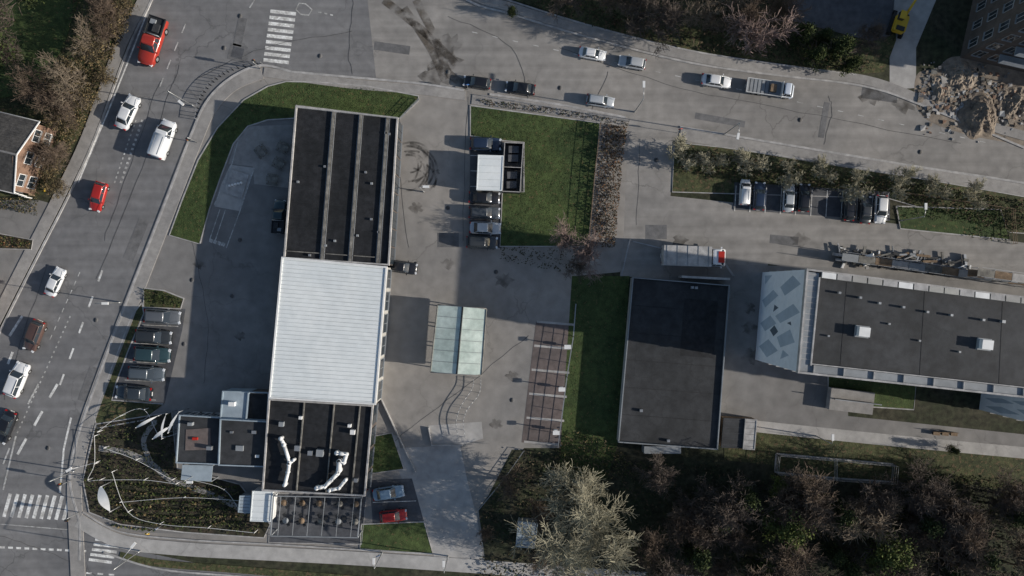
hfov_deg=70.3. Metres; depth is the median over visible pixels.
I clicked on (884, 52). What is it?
verge
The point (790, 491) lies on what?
bare tree
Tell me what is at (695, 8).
bare tree
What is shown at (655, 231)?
asphalt patch
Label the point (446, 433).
concrete pad
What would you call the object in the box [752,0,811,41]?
bare tree
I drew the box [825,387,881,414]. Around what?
entrance ramp
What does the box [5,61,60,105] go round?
bare tree
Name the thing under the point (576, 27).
pavement
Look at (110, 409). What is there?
verge
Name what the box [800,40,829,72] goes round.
conifer tree
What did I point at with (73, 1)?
undergrowth
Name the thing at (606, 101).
parked car
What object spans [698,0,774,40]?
bare tree
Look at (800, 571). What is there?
bare tree
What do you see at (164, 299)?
grass tufts
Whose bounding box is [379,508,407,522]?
parked car
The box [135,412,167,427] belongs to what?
shade sail
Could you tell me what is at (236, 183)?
concrete plinth
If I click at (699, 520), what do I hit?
bare tree
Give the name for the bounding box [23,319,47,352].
car
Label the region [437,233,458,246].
asphalt patch
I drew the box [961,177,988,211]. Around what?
bare street tree
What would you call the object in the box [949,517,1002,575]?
conifer tree
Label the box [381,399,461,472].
wall
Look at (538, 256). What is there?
shrub border
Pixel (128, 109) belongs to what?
car
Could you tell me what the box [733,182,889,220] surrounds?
parking bays
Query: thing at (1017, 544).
bare tree
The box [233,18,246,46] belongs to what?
asphalt patch
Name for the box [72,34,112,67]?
hedge tree
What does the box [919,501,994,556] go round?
bare tree
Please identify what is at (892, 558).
evergreen tree
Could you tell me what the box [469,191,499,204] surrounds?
parked car
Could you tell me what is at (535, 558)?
bare tree
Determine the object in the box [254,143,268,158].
picnic table
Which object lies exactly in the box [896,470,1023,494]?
shrub border
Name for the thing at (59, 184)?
hedge tree
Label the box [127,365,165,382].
parked car
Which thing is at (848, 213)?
parked car
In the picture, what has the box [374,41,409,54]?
asphalt patch
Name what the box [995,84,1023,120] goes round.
gravel heap
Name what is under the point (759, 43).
bare tree
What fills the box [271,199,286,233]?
pickup truck
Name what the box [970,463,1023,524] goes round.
bare tree
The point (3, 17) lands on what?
bare tree
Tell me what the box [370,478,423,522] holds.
parking bays
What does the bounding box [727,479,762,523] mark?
conifer tree
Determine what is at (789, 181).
bare street tree
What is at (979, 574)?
bare tree
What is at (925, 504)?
bare tree
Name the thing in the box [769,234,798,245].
asphalt patch
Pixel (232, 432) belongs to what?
cafe building
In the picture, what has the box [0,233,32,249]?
garden bed
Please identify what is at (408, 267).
parked car
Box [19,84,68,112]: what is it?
bare tree
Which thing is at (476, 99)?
pavement
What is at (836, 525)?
bare tree
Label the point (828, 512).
bare tree
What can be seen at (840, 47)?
conifer tree
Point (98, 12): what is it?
bare tree
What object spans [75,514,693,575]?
pavement
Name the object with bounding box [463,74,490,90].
parked car
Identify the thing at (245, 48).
asphalt patch
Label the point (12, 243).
hedge
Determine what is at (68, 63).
hedge tree
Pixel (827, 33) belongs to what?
conifer tree
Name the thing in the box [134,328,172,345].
parked car
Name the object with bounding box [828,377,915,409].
lawn
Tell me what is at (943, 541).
bare tree
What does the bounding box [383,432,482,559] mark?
concrete walkway
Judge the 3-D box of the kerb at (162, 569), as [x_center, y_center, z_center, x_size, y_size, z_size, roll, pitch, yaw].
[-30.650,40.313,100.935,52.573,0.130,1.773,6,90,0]
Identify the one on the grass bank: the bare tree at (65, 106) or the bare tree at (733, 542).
the bare tree at (65, 106)
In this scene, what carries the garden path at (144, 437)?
on the forecourt
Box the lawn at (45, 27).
[0,0,77,97]
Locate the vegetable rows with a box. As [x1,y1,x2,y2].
[109,481,241,531]
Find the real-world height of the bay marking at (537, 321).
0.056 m
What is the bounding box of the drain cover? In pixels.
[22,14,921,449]
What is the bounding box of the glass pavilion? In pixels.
[430,304,486,375]
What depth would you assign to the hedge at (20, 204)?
100.63 m
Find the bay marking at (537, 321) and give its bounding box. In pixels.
[129,139,888,502]
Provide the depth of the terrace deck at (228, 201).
100.97 m
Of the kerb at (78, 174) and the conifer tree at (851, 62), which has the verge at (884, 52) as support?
the conifer tree at (851, 62)
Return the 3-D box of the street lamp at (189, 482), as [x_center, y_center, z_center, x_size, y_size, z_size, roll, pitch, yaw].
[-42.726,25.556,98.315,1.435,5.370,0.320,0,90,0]
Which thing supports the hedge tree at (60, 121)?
on the grass bank
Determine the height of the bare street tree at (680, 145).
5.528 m
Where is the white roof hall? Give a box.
[268,257,391,404]
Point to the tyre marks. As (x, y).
(423, 37)
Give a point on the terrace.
(329, 527)
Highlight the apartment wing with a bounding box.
[979,393,1023,420]
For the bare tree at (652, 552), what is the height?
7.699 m
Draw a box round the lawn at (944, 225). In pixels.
[895,206,1009,240]
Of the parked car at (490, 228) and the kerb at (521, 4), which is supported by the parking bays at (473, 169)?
the parked car at (490, 228)
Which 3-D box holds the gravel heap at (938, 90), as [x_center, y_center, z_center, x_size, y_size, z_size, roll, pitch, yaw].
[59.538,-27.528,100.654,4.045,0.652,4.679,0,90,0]
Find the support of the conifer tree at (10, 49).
on the grass bank
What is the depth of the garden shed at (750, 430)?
98.80 m
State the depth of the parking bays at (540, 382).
100.97 m
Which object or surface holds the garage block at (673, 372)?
on the ground at (940, 42)
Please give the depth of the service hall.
97.00 m
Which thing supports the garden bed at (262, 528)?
on the forecourt
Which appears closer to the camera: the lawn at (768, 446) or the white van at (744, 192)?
the white van at (744, 192)
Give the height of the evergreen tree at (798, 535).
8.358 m
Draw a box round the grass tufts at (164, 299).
[145,295,181,306]
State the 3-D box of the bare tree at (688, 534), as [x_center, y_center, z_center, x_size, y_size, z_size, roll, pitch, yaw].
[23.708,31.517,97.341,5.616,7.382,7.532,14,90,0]
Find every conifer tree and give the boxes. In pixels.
[0,0,44,19]
[0,23,25,75]
[504,3,519,18]
[678,529,720,575]
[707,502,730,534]
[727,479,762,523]
[736,553,774,575]
[790,21,816,49]
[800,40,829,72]
[810,27,834,45]
[818,540,849,574]
[820,495,858,541]
[823,31,856,66]
[833,53,864,76]
[833,546,862,575]
[888,503,946,539]
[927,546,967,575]
[944,442,960,456]
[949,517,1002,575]
[983,496,1023,537]
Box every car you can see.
[0,409,18,444]
[2,361,31,398]
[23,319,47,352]
[44,266,66,297]
[88,181,109,211]
[114,93,140,130]
[115,384,153,401]
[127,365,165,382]
[133,345,171,364]
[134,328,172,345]
[143,309,181,325]
[372,484,404,500]
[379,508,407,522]
[387,260,417,274]
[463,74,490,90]
[466,235,497,249]
[468,205,500,219]
[469,135,501,151]
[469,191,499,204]
[469,220,500,235]
[505,80,535,95]
[578,46,606,61]
[586,94,614,108]
[618,54,646,70]
[701,73,731,88]
[751,181,767,210]
[781,184,796,211]
[796,183,812,211]
[841,193,857,220]
[857,196,873,223]
[872,195,888,223]
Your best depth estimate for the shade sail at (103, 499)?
97.61 m
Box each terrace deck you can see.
[215,165,253,210]
[229,125,292,187]
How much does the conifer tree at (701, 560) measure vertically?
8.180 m
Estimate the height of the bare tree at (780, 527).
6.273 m
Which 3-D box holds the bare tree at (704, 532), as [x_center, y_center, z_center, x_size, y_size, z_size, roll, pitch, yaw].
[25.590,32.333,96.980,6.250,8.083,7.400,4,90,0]
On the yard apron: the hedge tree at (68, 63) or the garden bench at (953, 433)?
the garden bench at (953, 433)
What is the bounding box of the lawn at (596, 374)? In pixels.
[560,276,629,479]
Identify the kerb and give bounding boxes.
[0,0,152,332]
[69,64,291,559]
[82,511,431,554]
[103,551,243,575]
[292,71,463,90]
[466,0,1023,148]
[490,93,625,117]
[506,0,856,75]
[680,126,1023,183]
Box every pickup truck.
[137,14,168,66]
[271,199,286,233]
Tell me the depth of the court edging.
100.95 m
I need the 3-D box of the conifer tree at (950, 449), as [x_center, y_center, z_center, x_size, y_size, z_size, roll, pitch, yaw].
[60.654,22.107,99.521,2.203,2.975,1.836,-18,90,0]
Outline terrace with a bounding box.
[268,493,366,544]
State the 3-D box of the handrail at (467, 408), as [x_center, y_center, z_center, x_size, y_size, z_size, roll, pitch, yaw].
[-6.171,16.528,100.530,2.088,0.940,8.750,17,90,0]
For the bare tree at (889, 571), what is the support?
on the woodland edge
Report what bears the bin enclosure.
on the courtyard
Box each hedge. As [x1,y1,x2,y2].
[0,196,37,214]
[0,236,29,247]
[40,5,131,192]
[143,288,181,306]
[480,98,627,125]
[591,123,626,247]
[675,148,1023,230]
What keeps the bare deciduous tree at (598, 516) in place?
on the woodland edge
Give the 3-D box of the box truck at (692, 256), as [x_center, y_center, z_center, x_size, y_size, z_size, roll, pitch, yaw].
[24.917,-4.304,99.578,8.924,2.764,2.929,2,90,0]
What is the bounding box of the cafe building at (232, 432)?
[176,388,268,481]
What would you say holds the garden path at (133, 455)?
on the forecourt
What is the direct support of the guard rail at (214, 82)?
on the road at (75, 244)
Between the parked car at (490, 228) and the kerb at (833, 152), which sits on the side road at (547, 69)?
the kerb at (833, 152)
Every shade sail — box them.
[98,481,121,512]
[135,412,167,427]
[152,423,176,438]
[161,410,176,438]
[167,408,188,433]
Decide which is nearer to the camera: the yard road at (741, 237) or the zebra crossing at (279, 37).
the zebra crossing at (279, 37)
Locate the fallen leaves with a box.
[473,128,590,234]
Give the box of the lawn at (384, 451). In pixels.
[372,433,403,473]
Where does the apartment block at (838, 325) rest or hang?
on the ground at (940, 42)
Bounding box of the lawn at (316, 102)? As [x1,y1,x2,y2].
[169,81,418,243]
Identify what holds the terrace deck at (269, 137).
on the forecourt
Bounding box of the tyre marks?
[383,1,466,190]
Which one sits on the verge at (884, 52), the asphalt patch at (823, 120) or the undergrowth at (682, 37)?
the undergrowth at (682, 37)
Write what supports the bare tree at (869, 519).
on the woodland edge
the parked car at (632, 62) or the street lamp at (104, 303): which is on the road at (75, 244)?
the street lamp at (104, 303)
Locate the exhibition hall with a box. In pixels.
[283,106,402,265]
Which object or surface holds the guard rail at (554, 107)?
on the courtyard
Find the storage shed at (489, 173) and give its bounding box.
[476,155,503,192]
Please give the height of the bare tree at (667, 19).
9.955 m
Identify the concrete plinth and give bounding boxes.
[224,169,248,197]
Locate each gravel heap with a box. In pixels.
[926,73,954,103]
[942,60,978,98]
[957,90,997,139]
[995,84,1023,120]
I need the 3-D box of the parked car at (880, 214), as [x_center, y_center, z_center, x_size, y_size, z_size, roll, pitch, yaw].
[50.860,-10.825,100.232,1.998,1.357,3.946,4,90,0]
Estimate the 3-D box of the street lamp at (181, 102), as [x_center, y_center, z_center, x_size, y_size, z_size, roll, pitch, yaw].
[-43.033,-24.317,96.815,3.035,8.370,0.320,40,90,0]
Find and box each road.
[0,0,383,527]
[0,521,263,575]
[368,0,1023,181]
[620,117,1023,295]
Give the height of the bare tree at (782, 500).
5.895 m
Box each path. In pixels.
[98,445,245,513]
[141,419,156,464]
[756,421,1023,458]
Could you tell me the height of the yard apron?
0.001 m
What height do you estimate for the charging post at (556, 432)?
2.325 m
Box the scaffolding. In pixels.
[835,252,1023,286]
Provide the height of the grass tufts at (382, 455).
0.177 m
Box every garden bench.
[932,431,941,435]
[941,432,949,435]
[949,432,957,435]
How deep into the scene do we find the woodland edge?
100.97 m
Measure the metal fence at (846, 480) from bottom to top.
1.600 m
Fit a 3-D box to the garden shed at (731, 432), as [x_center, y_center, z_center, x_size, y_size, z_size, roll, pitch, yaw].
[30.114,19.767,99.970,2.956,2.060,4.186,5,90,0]
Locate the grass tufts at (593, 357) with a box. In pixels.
[562,278,626,442]
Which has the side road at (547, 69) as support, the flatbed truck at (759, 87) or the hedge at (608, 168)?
the flatbed truck at (759, 87)
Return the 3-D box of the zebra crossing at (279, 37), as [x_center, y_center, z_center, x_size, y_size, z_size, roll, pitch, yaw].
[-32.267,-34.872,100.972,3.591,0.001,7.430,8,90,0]
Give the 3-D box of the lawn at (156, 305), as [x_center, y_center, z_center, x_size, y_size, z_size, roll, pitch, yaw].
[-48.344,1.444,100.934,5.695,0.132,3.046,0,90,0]
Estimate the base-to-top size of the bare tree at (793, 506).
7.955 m
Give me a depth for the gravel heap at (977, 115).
100.58 m
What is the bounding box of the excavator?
[886,0,916,38]
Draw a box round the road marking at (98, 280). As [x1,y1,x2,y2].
[0,0,984,575]
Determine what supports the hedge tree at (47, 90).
on the grass bank
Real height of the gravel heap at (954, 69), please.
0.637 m
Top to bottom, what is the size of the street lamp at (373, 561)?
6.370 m
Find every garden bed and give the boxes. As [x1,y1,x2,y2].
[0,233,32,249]
[82,412,269,537]
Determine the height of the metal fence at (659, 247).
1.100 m
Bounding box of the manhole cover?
[231,46,243,58]
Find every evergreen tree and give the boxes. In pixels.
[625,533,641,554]
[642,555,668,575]
[759,505,816,558]
[767,473,790,498]
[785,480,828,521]
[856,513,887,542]
[860,525,920,575]
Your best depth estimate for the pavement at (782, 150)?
100.89 m
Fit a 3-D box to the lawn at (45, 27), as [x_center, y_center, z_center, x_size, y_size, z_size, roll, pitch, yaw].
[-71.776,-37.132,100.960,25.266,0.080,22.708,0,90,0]
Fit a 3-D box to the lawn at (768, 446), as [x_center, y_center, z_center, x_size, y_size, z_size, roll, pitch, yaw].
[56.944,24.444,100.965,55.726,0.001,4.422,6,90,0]
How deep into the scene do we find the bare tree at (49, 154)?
96.95 m
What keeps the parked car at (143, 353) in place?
on the parking bays at (160, 390)
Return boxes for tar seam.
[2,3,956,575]
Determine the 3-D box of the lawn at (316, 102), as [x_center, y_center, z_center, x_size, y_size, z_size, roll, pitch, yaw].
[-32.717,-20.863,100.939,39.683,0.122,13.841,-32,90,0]
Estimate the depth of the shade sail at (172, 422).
97.65 m
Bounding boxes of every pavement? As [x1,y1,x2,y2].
[0,0,149,323]
[67,67,263,575]
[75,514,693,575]
[263,67,465,100]
[471,94,627,127]
[473,0,1023,140]
[680,129,1023,195]
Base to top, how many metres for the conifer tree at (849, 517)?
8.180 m
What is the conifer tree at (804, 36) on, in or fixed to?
on the verge at (884, 52)
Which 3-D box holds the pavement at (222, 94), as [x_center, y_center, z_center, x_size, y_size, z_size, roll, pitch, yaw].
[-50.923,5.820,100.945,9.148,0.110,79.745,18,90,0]
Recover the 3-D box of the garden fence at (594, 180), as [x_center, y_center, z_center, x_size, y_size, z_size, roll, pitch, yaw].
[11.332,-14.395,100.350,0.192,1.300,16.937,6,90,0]
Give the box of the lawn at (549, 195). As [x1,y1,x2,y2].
[470,105,599,246]
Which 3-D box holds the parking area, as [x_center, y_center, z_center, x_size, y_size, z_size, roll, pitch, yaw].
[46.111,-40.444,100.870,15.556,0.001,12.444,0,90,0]
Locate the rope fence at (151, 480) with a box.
[73,408,257,532]
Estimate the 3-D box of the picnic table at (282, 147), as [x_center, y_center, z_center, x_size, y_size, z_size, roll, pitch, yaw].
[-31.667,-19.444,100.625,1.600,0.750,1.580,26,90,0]
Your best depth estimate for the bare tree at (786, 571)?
94.61 m
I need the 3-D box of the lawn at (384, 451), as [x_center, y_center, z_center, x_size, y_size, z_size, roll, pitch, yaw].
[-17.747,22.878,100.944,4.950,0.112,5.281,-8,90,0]
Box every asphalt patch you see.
[78,366,97,401]
[123,218,148,261]
[227,43,247,62]
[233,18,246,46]
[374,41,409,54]
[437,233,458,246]
[645,225,666,238]
[695,113,744,126]
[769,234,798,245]
[818,102,829,137]
[861,85,896,102]
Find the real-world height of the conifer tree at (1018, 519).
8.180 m
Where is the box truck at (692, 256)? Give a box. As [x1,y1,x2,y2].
[660,245,725,267]
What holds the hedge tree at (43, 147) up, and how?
on the grass bank
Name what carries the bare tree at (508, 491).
on the woodland edge
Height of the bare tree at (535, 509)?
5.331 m
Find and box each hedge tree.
[33,80,61,108]
[34,155,66,179]
[36,139,52,156]
[40,109,77,136]
[42,178,69,198]
[53,52,90,85]
[60,79,101,114]
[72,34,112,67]
[92,64,117,86]
[97,9,128,35]
[109,0,137,15]
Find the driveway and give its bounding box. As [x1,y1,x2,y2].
[0,200,48,297]
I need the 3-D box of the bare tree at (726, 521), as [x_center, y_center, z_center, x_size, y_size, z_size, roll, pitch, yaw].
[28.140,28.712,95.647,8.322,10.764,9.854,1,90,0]
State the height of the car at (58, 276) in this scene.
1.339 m
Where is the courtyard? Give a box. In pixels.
[83,67,628,559]
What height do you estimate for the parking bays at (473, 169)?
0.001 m
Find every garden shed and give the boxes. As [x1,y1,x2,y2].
[238,492,251,512]
[250,486,277,521]
[516,517,537,548]
[718,416,744,447]
[741,416,756,449]
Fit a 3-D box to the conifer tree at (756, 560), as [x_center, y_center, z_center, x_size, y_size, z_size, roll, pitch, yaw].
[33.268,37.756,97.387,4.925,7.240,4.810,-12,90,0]
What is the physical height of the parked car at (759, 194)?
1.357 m
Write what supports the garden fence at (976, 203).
on the ground at (940, 42)
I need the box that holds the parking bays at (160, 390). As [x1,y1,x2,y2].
[112,309,184,402]
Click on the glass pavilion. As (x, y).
(458, 340)
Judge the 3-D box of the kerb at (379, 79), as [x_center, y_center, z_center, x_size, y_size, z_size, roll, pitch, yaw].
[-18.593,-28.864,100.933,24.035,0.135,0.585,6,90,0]
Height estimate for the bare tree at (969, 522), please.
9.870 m
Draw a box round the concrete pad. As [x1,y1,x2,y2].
[428,422,482,444]
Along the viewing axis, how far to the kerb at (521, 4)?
100.86 m
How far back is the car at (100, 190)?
99.94 m
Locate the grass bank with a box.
[0,0,136,195]
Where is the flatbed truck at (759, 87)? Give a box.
[745,77,793,98]
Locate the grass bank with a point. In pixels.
(9, 105)
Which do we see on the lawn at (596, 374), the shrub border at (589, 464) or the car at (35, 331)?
the shrub border at (589, 464)
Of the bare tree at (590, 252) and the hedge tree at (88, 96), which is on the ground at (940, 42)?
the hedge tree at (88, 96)
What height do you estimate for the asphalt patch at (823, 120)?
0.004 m
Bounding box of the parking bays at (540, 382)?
[522,322,568,442]
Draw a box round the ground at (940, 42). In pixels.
[0,0,1023,575]
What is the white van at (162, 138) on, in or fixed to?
on the road at (75, 244)
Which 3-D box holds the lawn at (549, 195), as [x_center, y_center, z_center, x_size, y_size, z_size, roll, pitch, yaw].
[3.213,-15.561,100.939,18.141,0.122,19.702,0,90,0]
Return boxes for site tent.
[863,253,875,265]
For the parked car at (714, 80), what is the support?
on the side road at (547, 69)
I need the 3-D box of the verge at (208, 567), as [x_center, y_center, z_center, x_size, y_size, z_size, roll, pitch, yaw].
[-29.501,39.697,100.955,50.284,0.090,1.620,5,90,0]
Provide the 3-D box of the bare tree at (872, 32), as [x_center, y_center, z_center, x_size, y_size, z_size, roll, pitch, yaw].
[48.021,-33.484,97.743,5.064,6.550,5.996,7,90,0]
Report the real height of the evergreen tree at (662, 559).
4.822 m
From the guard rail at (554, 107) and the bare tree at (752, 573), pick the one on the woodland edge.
the bare tree at (752, 573)
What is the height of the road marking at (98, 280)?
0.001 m
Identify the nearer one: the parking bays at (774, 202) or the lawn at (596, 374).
the parking bays at (774, 202)
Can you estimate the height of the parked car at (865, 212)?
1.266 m
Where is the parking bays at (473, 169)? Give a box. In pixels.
[469,141,501,247]
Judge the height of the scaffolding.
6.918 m
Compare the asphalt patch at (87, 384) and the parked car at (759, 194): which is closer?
the parked car at (759, 194)
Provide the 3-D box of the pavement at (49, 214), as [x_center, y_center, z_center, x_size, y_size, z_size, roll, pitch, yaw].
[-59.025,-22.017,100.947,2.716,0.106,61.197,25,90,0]
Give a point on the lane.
(903, 64)
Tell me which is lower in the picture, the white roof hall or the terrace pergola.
the terrace pergola
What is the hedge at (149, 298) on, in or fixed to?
on the lawn at (156, 305)
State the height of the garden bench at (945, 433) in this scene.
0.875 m
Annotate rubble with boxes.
[917,62,1023,142]
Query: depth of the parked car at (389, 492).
100.01 m
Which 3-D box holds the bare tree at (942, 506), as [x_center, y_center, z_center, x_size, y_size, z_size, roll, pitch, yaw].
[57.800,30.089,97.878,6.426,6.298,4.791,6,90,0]
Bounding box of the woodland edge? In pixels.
[480,450,1023,575]
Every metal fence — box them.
[399,98,418,119]
[557,304,575,447]
[621,239,629,274]
[632,241,733,275]
[774,454,898,484]
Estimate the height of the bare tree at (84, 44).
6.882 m
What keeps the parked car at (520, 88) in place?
on the side road at (547, 69)
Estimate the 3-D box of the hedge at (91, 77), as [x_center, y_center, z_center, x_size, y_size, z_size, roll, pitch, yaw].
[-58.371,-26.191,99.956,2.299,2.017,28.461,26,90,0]
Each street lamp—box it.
[49,467,75,481]
[94,302,121,304]
[113,542,140,569]
[167,91,194,106]
[183,476,192,483]
[372,552,382,568]
[442,555,448,571]
[634,81,644,112]
[724,123,739,139]
[816,434,833,443]
[900,203,926,220]
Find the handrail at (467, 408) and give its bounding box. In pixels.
[456,379,480,438]
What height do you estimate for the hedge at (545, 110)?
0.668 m
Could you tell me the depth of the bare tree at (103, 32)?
97.37 m
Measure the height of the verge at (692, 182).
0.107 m
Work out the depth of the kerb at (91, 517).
100.84 m
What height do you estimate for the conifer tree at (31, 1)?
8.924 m
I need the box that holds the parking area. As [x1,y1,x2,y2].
[788,0,893,40]
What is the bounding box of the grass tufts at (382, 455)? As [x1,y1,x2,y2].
[373,435,399,470]
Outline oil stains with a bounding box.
[198,68,908,340]
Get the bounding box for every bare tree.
[0,0,17,43]
[0,34,25,79]
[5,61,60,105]
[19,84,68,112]
[28,130,71,171]
[34,49,96,112]
[41,83,79,139]
[65,16,109,61]
[84,0,117,28]
[87,13,119,41]
[89,0,131,23]
[476,524,495,542]
[493,462,534,503]
[522,495,554,533]
[525,541,569,575]
[544,0,585,23]
[549,212,590,260]
[562,259,587,283]
[570,227,603,281]
[610,524,674,575]
[617,0,658,39]
[622,0,690,57]
[633,451,679,498]
[647,533,705,575]
[659,504,700,545]
[668,498,712,555]
[673,480,723,531]
[678,0,726,29]
[684,505,729,555]
[692,470,761,546]
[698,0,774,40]
[716,0,754,10]
[717,488,740,520]
[721,521,758,560]
[722,2,803,57]
[725,559,787,575]
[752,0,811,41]
[753,463,843,534]
[759,540,844,575]
[770,483,827,517]
[772,511,802,544]
[773,462,839,523]
[773,487,799,519]
[773,494,817,543]
[773,553,811,575]
[774,484,819,541]
[811,498,867,539]
[839,474,905,533]
[839,497,908,547]
[852,497,898,545]
[853,17,888,58]
[864,567,910,575]
[879,453,959,526]
[882,541,929,575]
[898,495,941,561]
[900,472,984,547]
[906,505,980,557]
[917,512,1008,575]
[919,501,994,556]
[921,550,964,575]
[935,483,1002,551]
[935,498,956,523]
[943,492,973,521]
[948,548,987,575]
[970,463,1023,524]
[977,490,1019,540]
[996,481,1023,511]
[999,531,1023,575]
[1000,530,1023,570]
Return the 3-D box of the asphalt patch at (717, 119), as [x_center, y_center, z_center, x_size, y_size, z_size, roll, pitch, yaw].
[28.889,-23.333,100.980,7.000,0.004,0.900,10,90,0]
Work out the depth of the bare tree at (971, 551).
93.58 m
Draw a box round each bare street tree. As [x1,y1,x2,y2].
[666,132,697,171]
[694,150,729,173]
[729,147,771,176]
[776,157,805,191]
[810,153,838,183]
[837,168,872,204]
[887,165,921,200]
[921,172,951,200]
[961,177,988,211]
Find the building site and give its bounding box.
[914,56,1023,144]
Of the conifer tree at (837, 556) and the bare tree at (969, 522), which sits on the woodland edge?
the conifer tree at (837, 556)
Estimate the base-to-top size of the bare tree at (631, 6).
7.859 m
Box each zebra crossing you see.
[2,493,67,519]
[89,538,116,563]
[263,10,295,63]
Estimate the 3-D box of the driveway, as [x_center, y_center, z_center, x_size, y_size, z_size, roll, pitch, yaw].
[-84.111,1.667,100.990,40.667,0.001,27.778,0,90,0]
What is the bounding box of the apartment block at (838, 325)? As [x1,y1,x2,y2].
[755,268,1023,397]
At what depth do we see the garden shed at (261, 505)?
98.60 m
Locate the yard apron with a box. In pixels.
[721,264,1023,446]
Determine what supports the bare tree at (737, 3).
on the ground at (940, 42)
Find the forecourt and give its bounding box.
[82,119,293,533]
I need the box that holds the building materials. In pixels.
[832,243,970,273]
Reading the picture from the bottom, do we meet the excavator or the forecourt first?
the forecourt
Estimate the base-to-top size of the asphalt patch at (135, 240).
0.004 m
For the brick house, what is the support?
on the grass bank
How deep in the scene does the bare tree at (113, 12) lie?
97.72 m
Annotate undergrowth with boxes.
[36,0,130,188]
[479,450,1023,575]
[525,0,881,71]
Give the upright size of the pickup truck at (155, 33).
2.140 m
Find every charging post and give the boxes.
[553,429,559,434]
[559,387,564,391]
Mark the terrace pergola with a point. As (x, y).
(319, 503)
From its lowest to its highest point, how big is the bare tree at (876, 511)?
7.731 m
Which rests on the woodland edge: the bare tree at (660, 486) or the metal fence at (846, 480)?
the bare tree at (660, 486)
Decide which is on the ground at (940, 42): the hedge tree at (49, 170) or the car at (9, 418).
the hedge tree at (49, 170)
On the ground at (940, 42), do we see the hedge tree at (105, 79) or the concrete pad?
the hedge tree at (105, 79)
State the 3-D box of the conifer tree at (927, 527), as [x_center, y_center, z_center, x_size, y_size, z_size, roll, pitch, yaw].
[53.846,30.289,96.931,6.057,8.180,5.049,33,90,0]
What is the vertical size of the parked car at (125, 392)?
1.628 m
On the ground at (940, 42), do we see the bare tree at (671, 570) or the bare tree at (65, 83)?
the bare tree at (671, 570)
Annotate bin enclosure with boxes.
[502,142,523,193]
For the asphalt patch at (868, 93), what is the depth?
100.98 m
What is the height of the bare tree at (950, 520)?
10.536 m
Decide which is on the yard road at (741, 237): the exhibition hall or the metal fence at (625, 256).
the metal fence at (625, 256)
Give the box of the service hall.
[262,399,378,496]
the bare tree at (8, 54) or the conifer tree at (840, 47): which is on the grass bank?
the bare tree at (8, 54)
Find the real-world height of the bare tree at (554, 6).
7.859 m
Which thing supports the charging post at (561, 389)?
on the parking bays at (540, 382)
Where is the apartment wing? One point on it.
(1009, 406)
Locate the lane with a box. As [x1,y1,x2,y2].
[890,0,935,88]
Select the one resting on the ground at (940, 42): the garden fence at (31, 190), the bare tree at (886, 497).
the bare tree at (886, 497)
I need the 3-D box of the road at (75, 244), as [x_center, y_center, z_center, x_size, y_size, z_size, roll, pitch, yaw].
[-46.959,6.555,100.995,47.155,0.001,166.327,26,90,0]
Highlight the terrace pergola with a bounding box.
[270,492,363,537]
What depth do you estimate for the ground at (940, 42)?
101.00 m
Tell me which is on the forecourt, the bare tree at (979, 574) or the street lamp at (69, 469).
the street lamp at (69, 469)
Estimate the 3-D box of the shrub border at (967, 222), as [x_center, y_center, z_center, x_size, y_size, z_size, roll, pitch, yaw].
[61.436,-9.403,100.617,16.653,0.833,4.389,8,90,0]
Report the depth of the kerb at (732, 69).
100.86 m
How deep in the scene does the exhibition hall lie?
96.60 m
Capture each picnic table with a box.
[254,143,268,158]
[266,173,278,185]
[271,156,286,170]
[275,140,289,154]
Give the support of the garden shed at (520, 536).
on the woodland edge
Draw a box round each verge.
[93,302,163,428]
[119,552,355,575]
[360,521,432,553]
[516,0,895,73]
[672,143,1023,233]
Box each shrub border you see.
[499,246,585,271]
[556,430,638,487]
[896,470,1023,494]
[900,206,1012,242]
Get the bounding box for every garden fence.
[15,170,41,198]
[589,122,600,238]
[906,192,1017,243]
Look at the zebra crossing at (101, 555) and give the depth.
100.97 m
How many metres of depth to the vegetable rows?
100.66 m
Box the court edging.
[774,453,892,481]
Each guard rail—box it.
[194,62,261,119]
[478,452,522,510]
[481,95,629,120]
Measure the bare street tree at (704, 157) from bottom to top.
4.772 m
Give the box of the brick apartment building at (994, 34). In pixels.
[960,0,1023,71]
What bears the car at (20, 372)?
on the road at (75, 244)
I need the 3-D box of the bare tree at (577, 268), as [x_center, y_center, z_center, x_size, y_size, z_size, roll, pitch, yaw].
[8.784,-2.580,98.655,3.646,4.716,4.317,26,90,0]
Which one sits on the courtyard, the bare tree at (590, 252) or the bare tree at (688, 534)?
the bare tree at (590, 252)
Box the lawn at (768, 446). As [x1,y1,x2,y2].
[724,432,1023,488]
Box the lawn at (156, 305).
[143,288,183,308]
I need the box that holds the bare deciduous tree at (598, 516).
[505,461,644,575]
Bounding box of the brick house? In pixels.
[0,111,56,193]
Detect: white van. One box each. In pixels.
[147,118,177,160]
[738,179,750,205]
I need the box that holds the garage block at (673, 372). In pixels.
[617,276,729,453]
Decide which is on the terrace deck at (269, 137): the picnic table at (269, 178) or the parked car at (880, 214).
the picnic table at (269, 178)

